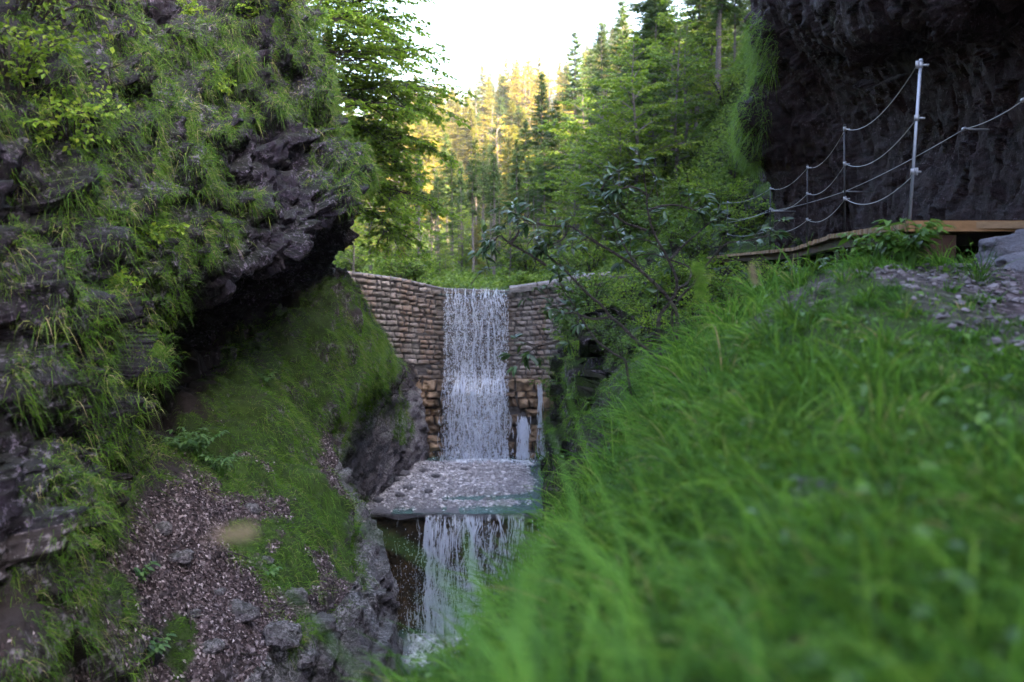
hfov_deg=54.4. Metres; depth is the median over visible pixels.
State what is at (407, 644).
water
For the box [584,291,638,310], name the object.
bush
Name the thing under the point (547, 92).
spruce tree
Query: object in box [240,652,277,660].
fallen twig
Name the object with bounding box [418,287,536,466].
waterfall
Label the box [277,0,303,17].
shrublet
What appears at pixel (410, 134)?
spruce tree
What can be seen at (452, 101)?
spruce tree
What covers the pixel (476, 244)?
spruce tree
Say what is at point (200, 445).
seedling
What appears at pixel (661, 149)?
broadleaf tree
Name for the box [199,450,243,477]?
seedling
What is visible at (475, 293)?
water
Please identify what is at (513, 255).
broadleaf tree
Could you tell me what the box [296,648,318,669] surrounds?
scree stone
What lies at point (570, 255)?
bush
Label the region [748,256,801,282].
bush
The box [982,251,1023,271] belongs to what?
boulder
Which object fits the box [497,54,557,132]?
spruce tree
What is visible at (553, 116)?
spruce tree
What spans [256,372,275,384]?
seedling
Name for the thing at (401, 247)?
spruce tree
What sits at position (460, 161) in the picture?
spruce tree
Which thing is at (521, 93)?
spruce tree
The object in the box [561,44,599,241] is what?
spruce tree
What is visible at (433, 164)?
spruce tree
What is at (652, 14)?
spruce tree
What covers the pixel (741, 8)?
spruce tree
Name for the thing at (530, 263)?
bush
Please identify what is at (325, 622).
scree stone
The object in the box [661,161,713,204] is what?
bush
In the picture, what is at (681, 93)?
broadleaf tree
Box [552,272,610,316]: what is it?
bush
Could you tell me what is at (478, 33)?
sky
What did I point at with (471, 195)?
spruce tree
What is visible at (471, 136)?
spruce tree
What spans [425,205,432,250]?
spruce tree
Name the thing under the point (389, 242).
spruce tree
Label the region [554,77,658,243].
broadleaf tree
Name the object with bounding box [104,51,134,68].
dead twig
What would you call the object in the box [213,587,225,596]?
scree stone
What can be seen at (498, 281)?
undergrowth
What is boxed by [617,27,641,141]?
spruce tree
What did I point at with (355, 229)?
broadleaf tree
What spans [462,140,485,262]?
spruce tree
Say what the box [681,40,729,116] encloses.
broadleaf tree
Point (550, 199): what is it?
spruce tree
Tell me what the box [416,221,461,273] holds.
broadleaf tree
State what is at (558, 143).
spruce tree
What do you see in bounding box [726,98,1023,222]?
rope
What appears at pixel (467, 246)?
broadleaf tree
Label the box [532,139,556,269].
spruce tree
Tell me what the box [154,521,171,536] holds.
scree stone
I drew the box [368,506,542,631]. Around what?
weir
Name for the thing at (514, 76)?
spruce tree
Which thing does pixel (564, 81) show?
spruce tree
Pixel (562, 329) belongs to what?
bush
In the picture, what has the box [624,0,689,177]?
spruce tree
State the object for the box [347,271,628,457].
stone weir
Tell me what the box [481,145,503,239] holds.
spruce tree
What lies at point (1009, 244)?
boulder
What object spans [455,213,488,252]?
broadleaf tree
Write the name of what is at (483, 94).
spruce tree
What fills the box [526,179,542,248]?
spruce tree
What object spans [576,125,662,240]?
broadleaf tree
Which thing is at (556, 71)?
spruce tree
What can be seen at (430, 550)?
waterfall
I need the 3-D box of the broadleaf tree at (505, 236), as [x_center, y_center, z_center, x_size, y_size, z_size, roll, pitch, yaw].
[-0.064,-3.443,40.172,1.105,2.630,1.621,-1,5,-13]
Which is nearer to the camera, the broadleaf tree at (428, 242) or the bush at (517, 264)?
the bush at (517, 264)
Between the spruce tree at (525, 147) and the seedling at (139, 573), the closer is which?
the seedling at (139, 573)
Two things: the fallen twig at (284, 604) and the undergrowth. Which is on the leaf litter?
the fallen twig at (284, 604)
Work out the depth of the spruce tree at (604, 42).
171.73 m
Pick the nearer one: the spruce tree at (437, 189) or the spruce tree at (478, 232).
the spruce tree at (437, 189)
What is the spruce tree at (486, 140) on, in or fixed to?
on the hillside
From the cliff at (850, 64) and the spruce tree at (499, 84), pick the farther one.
the spruce tree at (499, 84)
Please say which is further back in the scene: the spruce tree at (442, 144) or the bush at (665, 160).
the spruce tree at (442, 144)
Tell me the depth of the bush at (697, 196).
29.58 m
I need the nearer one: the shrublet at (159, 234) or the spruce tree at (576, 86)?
the shrublet at (159, 234)
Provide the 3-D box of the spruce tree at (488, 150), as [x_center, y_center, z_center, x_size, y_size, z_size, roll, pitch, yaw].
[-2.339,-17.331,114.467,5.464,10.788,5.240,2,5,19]
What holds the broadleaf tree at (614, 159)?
on the hillside
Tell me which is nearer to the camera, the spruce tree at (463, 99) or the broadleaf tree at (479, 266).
the broadleaf tree at (479, 266)
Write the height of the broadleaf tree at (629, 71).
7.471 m
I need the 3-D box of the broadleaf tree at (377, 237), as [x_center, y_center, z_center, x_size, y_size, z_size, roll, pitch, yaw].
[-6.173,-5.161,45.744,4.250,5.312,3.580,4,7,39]
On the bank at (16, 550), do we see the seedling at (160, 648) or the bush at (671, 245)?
the seedling at (160, 648)
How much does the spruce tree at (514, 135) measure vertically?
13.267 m
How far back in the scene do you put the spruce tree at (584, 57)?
154.41 m
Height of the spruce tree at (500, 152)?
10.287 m
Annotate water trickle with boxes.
[535,384,545,458]
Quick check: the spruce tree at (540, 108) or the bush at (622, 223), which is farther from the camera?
the spruce tree at (540, 108)
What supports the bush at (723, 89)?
on the hillside
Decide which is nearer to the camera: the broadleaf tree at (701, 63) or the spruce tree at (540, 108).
the broadleaf tree at (701, 63)
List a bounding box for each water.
[391,456,543,513]
[398,627,464,681]
[435,290,516,294]
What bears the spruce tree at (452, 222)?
on the hillside
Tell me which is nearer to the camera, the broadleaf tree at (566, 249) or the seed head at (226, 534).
the seed head at (226, 534)
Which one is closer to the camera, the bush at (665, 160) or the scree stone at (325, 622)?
the scree stone at (325, 622)
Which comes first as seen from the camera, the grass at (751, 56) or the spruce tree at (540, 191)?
the grass at (751, 56)
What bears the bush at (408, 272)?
on the hillside
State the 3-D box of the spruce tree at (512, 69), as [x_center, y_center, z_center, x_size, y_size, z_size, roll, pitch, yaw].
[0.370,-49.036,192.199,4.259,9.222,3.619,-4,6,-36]
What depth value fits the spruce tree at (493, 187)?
44.92 m
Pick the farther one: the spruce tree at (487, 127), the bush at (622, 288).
the spruce tree at (487, 127)
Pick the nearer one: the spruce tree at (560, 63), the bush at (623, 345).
the bush at (623, 345)
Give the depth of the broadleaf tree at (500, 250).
55.75 m
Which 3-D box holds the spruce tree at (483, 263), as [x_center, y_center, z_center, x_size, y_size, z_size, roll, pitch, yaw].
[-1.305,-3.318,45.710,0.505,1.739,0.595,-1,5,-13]
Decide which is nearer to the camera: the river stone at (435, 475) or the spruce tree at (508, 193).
the river stone at (435, 475)
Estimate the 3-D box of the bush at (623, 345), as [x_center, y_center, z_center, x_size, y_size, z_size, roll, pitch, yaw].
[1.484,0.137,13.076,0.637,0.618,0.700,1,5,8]
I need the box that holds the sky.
[308,0,747,117]
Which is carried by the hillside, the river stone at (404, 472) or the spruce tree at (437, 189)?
the spruce tree at (437, 189)
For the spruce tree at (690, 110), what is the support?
on the hillside
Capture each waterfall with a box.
[383,514,542,665]
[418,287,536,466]
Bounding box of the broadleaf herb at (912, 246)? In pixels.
[864,218,956,267]
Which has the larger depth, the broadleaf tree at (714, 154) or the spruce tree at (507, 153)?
the spruce tree at (507, 153)
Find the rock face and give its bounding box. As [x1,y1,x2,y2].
[244,386,429,681]
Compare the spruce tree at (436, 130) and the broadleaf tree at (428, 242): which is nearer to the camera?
the broadleaf tree at (428, 242)
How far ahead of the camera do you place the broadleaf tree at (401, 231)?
51.42 m
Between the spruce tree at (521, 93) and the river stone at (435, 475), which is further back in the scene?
the spruce tree at (521, 93)
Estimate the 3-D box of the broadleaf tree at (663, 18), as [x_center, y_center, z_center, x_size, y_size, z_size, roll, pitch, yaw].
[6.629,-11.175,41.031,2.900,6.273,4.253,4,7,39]
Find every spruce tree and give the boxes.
[322,32,374,244]
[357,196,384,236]
[379,128,432,211]
[380,218,396,262]
[388,117,413,195]
[396,243,408,270]
[407,120,466,220]
[409,156,428,261]
[410,118,450,222]
[410,156,468,241]
[411,154,427,237]
[411,188,426,233]
[413,79,432,162]
[414,77,463,135]
[424,111,456,205]
[425,189,436,259]
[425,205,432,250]
[431,102,456,181]
[431,169,440,252]
[432,133,459,249]
[432,174,445,259]
[432,182,440,239]
[433,93,453,151]
[442,149,463,266]
[444,89,462,142]
[445,90,451,127]
[446,97,465,162]
[447,201,458,274]
[450,85,473,122]
[450,97,478,173]
[453,160,470,246]
[453,166,467,246]
[454,107,483,208]
[455,201,460,267]
[456,115,533,196]
[457,181,471,228]
[460,79,481,115]
[461,156,483,274]
[461,190,466,254]
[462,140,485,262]
[465,86,473,115]
[467,65,499,146]
[468,157,481,227]
[468,225,482,272]
[469,67,484,152]
[471,219,481,258]
[473,135,493,210]
[474,194,488,247]
[477,100,505,145]
[477,145,490,257]
[477,164,488,264]
[478,143,505,224]
[480,97,508,174]
[480,255,485,276]
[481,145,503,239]
[481,177,499,270]
[483,72,496,107]
[483,151,505,274]
[484,161,504,228]
[485,76,494,119]
[485,224,489,253]
[487,86,496,119]
[488,75,510,138]
[488,123,532,233]
[490,132,504,167]
[491,56,537,118]
[491,138,520,253]
[492,171,506,265]
[494,73,499,101]
[495,51,552,123]
[496,71,501,98]
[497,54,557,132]
[497,58,511,107]
[498,100,515,178]
[501,106,528,165]
[503,138,528,250]
[504,179,513,231]
[506,75,540,132]
[506,120,538,243]
[507,145,521,240]
[508,64,515,85]
[509,71,521,109]
[511,111,532,161]
[513,173,525,250]
[516,60,535,111]
[516,71,565,152]
[519,66,564,123]
[521,71,568,243]
[522,148,534,255]
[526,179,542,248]
[527,151,546,251]
[531,70,553,124]
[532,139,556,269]
[534,56,543,89]
[540,97,569,257]
[543,189,555,251]
[545,107,565,196]
[546,28,594,236]
[546,55,578,96]
[546,66,555,105]
[551,63,576,138]
[551,134,566,249]
[552,61,563,106]
[555,65,561,103]
[560,140,573,247]
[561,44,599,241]
[566,17,615,252]
[576,53,587,95]
[581,41,589,60]
[588,0,635,179]
[593,29,610,70]
[607,26,612,52]
[609,26,619,66]
[615,0,682,172]
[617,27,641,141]
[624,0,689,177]
[627,0,675,166]
[672,0,722,136]
[680,7,706,129]
[689,0,744,107]
[701,0,732,95]
[721,4,741,68]
[723,0,748,62]
[727,0,750,42]
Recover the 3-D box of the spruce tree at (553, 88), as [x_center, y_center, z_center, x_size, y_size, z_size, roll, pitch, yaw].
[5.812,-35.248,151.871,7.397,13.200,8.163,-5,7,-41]
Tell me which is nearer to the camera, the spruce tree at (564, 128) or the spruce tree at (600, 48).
the spruce tree at (600, 48)
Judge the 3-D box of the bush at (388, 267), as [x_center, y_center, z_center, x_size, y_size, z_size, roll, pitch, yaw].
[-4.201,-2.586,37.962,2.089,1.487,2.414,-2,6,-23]
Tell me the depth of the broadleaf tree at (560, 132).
48.96 m
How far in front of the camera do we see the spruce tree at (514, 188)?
45.56 m
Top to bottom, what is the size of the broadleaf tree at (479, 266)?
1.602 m
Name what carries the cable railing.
on the boardwalk
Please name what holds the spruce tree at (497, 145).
on the hillside
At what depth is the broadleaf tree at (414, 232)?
52.72 m
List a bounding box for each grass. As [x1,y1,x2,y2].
[0,0,389,681]
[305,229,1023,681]
[598,12,780,274]
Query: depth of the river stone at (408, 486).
25.61 m
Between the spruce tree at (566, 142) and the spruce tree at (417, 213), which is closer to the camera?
the spruce tree at (566, 142)
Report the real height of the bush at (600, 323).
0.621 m
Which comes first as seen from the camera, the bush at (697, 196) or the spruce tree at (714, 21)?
the bush at (697, 196)
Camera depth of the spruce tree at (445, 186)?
80.96 m
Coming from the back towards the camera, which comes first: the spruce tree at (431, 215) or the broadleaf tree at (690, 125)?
the spruce tree at (431, 215)
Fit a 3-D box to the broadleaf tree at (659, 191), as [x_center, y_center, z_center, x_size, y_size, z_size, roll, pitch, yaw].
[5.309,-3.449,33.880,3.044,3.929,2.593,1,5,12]
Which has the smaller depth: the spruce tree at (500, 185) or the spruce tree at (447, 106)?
the spruce tree at (500, 185)
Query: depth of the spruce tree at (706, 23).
41.88 m
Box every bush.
[333,250,376,273]
[337,240,374,268]
[352,242,407,270]
[370,252,450,281]
[370,254,425,274]
[372,249,444,280]
[408,251,431,260]
[413,249,459,272]
[496,236,570,274]
[496,247,547,270]
[529,371,564,406]
[539,250,594,275]
[541,308,582,346]
[545,243,598,274]
[550,333,585,359]
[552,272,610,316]
[554,266,626,311]
[559,309,584,340]
[564,233,624,272]
[564,269,629,307]
[580,312,619,330]
[582,313,634,354]
[584,196,649,248]
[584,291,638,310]
[590,263,658,305]
[602,327,648,365]
[606,293,668,322]
[616,182,684,243]
[623,165,664,208]
[623,299,694,333]
[624,264,671,311]
[627,251,700,297]
[635,199,714,253]
[645,127,691,176]
[655,251,720,298]
[656,216,741,261]
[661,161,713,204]
[662,285,747,330]
[671,250,756,309]
[675,175,752,224]
[681,171,759,220]
[687,67,745,109]
[693,271,749,306]
[703,194,774,237]
[704,136,746,178]
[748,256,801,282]
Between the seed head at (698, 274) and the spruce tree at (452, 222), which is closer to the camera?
the seed head at (698, 274)
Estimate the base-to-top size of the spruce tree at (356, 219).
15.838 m
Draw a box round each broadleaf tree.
[335,207,377,271]
[351,176,424,271]
[367,202,432,251]
[374,203,424,252]
[374,231,402,276]
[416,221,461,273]
[422,234,449,263]
[427,205,482,270]
[435,246,456,279]
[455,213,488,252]
[455,236,480,266]
[461,239,489,262]
[473,253,496,276]
[485,213,531,278]
[486,241,513,268]
[497,223,524,274]
[509,96,616,262]
[521,190,587,267]
[532,218,571,257]
[541,149,601,267]
[551,239,576,269]
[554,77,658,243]
[557,91,661,259]
[562,138,641,244]
[564,231,583,272]
[576,113,659,247]
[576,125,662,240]
[578,158,661,252]
[583,30,711,166]
[590,38,704,228]
[613,93,680,187]
[613,127,654,199]
[621,183,680,236]
[623,28,731,178]
[624,0,710,141]
[643,43,706,160]
[646,17,722,151]
[672,0,746,106]
[677,8,742,126]
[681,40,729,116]
[681,87,701,130]
[703,25,739,93]
[706,128,729,182]
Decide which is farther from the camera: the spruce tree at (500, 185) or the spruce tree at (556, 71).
the spruce tree at (556, 71)
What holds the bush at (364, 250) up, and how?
on the hillside
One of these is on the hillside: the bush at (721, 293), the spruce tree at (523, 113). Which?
the spruce tree at (523, 113)
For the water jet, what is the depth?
29.88 m
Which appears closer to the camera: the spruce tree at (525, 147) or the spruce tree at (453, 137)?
the spruce tree at (525, 147)
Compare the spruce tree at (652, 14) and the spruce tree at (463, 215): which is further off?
the spruce tree at (463, 215)
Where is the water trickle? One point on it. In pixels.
(540, 398)
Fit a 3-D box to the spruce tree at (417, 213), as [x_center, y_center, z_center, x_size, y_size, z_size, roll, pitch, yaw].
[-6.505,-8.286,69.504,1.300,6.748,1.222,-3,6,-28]
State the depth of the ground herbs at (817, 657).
1.72 m
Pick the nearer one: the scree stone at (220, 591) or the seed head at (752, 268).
the seed head at (752, 268)
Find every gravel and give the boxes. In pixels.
[366,460,537,511]
[855,262,1023,354]
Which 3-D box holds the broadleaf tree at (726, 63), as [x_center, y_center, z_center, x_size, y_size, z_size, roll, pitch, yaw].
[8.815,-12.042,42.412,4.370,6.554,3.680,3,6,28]
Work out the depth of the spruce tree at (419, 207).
49.59 m
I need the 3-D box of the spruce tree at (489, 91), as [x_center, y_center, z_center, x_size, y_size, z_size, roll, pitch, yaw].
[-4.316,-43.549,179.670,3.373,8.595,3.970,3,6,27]
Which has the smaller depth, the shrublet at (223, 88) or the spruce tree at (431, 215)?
the shrublet at (223, 88)
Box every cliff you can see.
[0,0,374,542]
[733,0,1023,260]
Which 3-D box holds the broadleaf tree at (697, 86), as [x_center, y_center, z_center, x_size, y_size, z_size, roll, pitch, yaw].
[6.629,-9.364,37.547,2.384,5.672,3.496,-2,5,-18]
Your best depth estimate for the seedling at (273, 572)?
9.12 m
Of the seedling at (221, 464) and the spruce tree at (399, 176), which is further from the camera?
the spruce tree at (399, 176)
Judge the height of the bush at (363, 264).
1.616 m
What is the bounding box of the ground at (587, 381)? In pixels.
[527,169,1023,677]
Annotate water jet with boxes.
[516,416,530,459]
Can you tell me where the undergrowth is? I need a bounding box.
[332,25,752,289]
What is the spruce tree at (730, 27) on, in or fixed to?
on the hillside
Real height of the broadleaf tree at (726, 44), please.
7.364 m
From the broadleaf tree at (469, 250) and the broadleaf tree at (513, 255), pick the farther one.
the broadleaf tree at (469, 250)
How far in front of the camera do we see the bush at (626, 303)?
17.96 m
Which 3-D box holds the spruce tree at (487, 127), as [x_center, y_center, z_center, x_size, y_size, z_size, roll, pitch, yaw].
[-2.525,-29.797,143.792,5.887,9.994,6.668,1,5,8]
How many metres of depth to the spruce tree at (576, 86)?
89.73 m
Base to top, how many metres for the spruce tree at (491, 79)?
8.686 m
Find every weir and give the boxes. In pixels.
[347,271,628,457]
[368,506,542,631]
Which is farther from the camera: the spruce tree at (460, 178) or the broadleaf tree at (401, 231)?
the spruce tree at (460, 178)
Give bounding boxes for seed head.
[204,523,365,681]
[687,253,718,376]
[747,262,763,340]
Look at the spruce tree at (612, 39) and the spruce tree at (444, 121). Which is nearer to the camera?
the spruce tree at (444, 121)
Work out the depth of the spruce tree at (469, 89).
208.41 m
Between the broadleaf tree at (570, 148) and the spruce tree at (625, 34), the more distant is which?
the spruce tree at (625, 34)
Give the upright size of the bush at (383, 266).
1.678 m
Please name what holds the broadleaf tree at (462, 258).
on the hillside
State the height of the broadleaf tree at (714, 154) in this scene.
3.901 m
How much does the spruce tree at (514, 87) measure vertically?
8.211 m
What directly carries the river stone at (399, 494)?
on the gravel at (419, 485)
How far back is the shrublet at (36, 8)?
7.06 m
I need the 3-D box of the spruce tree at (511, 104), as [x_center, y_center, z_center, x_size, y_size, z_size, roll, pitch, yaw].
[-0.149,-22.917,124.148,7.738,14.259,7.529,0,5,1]
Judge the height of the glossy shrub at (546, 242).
2.071 m
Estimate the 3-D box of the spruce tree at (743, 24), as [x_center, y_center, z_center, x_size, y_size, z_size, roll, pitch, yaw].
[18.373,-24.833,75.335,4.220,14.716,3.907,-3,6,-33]
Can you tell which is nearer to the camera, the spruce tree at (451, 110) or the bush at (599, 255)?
the bush at (599, 255)
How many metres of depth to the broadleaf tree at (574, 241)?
39.57 m
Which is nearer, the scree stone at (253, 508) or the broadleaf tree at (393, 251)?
the scree stone at (253, 508)
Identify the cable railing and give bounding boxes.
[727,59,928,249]
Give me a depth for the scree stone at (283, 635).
8.14 m
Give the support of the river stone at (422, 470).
on the gravel at (419, 485)
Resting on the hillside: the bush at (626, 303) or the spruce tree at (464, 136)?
the spruce tree at (464, 136)
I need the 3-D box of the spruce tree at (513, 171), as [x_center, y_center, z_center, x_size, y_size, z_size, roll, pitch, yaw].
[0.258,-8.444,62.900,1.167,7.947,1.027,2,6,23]
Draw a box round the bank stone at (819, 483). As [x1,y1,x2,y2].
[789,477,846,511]
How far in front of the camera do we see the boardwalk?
9.24 m
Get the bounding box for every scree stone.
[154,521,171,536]
[168,549,193,563]
[187,609,200,617]
[201,638,224,654]
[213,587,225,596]
[228,599,260,621]
[243,503,261,514]
[262,556,273,563]
[262,620,301,650]
[285,587,307,604]
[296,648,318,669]
[311,611,335,635]
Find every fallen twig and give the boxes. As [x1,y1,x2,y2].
[179,592,191,629]
[219,549,253,560]
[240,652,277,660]
[277,595,297,609]
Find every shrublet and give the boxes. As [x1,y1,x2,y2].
[0,19,107,101]
[5,0,160,53]
[19,61,130,155]
[102,266,145,288]
[136,221,190,248]
[174,0,210,16]
[211,60,236,94]
[235,0,267,18]
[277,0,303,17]
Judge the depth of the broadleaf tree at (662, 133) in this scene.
37.38 m
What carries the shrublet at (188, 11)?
on the cliff at (299, 244)
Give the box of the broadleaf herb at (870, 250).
[828,232,905,262]
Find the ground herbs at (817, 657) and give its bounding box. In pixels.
[425,241,1023,681]
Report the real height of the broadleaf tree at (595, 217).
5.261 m
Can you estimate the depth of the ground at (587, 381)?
6.00 m
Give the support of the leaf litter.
on the bank at (16, 550)
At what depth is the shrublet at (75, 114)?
6.82 m
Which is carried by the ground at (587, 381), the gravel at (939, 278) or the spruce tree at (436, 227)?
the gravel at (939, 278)
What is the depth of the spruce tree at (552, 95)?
194.13 m
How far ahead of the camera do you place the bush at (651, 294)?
21.93 m
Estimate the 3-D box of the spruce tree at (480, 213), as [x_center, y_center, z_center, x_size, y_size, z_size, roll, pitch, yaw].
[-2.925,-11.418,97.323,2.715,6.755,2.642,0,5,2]
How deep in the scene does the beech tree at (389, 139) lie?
18.79 m
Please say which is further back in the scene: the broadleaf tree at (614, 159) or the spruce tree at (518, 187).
the spruce tree at (518, 187)
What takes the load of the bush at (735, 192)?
on the ground at (587, 381)
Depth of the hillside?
35.90 m
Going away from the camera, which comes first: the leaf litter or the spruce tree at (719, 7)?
the leaf litter
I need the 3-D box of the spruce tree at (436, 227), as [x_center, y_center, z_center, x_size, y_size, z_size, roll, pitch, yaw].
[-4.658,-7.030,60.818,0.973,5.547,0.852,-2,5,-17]
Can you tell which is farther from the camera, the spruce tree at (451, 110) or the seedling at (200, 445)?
the spruce tree at (451, 110)
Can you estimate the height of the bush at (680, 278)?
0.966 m
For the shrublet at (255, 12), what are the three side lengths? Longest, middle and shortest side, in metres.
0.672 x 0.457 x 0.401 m
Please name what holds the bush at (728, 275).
on the ground at (587, 381)
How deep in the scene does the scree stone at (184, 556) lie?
8.13 m
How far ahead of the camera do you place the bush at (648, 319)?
12.99 m
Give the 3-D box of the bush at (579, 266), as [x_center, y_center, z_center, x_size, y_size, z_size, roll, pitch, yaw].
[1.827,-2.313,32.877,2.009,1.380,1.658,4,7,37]
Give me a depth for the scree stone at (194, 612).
7.76 m
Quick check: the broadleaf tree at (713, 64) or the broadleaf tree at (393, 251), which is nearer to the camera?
the broadleaf tree at (393, 251)
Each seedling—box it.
[134,561,160,583]
[145,633,176,664]
[155,426,228,461]
[161,432,204,454]
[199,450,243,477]
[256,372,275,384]
[264,563,282,578]
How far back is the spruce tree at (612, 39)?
172.42 m
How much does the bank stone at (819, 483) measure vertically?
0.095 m
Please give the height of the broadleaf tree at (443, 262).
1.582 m
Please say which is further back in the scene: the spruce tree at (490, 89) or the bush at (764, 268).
the spruce tree at (490, 89)
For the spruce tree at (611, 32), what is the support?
on the hillside
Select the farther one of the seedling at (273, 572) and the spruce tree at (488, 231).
the spruce tree at (488, 231)
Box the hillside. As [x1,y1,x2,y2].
[356,25,750,289]
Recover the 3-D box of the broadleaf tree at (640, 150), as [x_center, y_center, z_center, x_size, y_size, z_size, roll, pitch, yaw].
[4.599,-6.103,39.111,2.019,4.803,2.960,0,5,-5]
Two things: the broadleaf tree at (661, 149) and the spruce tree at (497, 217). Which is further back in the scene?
the spruce tree at (497, 217)
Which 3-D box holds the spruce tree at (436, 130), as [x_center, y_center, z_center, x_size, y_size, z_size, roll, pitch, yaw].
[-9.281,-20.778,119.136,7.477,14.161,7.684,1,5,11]
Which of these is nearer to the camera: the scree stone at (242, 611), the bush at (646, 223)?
the scree stone at (242, 611)
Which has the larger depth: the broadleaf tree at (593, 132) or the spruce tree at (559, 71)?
the spruce tree at (559, 71)
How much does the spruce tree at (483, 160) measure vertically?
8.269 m
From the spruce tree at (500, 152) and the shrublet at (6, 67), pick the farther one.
the spruce tree at (500, 152)
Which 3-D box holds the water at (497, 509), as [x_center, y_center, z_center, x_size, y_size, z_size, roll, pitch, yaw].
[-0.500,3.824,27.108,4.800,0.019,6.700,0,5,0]
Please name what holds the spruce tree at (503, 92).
on the hillside
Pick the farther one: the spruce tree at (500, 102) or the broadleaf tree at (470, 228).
the spruce tree at (500, 102)
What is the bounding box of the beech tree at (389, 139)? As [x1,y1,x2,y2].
[306,0,476,271]
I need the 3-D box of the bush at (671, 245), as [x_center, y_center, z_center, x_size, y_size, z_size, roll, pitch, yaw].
[4.506,-3.176,27.727,2.210,1.518,1.824,1,5,7]
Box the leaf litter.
[0,346,365,681]
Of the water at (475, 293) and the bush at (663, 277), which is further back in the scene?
the water at (475, 293)
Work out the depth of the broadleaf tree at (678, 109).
35.84 m
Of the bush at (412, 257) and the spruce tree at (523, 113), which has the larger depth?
the spruce tree at (523, 113)
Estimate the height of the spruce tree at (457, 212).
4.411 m
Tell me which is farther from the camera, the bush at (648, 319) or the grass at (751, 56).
the grass at (751, 56)
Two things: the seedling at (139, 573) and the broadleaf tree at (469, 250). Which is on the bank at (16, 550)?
the seedling at (139, 573)
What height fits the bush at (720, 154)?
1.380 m
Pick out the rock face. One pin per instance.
(378, 459)
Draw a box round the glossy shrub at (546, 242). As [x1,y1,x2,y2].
[467,147,794,400]
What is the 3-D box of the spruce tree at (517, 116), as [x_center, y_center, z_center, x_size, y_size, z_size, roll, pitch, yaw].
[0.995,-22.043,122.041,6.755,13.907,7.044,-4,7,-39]
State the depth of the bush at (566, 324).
23.51 m
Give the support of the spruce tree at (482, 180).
on the hillside
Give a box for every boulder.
[974,229,1023,262]
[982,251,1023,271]
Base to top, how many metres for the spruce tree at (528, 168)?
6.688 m
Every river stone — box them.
[373,497,382,502]
[395,492,404,496]
[399,470,408,475]
[403,484,412,489]
[419,468,428,472]
[424,488,432,493]
[431,473,439,477]
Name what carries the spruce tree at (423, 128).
on the hillside
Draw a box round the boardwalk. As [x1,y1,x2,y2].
[708,221,1023,268]
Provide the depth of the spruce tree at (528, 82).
176.91 m
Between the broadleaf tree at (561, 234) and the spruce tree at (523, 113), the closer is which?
the broadleaf tree at (561, 234)
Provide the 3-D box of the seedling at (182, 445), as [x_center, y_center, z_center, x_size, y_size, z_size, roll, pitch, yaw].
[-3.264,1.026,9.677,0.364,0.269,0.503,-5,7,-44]
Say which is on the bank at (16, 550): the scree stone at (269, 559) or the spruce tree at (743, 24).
the scree stone at (269, 559)
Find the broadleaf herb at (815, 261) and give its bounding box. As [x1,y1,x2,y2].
[779,254,853,277]
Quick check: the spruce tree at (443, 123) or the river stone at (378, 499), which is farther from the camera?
the spruce tree at (443, 123)
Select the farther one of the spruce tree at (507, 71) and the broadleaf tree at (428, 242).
the spruce tree at (507, 71)
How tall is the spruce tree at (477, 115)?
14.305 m
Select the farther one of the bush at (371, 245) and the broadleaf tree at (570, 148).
the bush at (371, 245)
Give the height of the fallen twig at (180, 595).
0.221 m
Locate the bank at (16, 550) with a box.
[0,264,421,681]
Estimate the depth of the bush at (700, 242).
23.74 m
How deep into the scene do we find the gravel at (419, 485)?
26.36 m
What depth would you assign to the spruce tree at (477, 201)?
65.34 m
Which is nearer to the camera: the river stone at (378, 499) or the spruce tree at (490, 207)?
the river stone at (378, 499)
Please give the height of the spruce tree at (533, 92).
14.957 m
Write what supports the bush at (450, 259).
on the hillside
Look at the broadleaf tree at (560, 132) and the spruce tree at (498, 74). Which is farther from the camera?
the spruce tree at (498, 74)
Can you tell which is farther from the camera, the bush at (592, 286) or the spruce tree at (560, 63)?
the spruce tree at (560, 63)
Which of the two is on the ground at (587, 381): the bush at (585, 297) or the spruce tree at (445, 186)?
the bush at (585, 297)
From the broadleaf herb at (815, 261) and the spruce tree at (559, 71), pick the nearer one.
the broadleaf herb at (815, 261)
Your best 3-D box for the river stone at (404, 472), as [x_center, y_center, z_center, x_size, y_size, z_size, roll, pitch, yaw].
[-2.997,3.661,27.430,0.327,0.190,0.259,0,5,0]
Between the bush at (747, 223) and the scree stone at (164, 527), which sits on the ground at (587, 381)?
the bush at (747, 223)
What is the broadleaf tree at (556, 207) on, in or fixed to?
on the hillside
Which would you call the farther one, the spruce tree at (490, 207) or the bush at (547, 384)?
the spruce tree at (490, 207)
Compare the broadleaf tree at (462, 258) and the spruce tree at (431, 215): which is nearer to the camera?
the broadleaf tree at (462, 258)
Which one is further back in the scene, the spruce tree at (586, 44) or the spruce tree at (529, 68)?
the spruce tree at (586, 44)

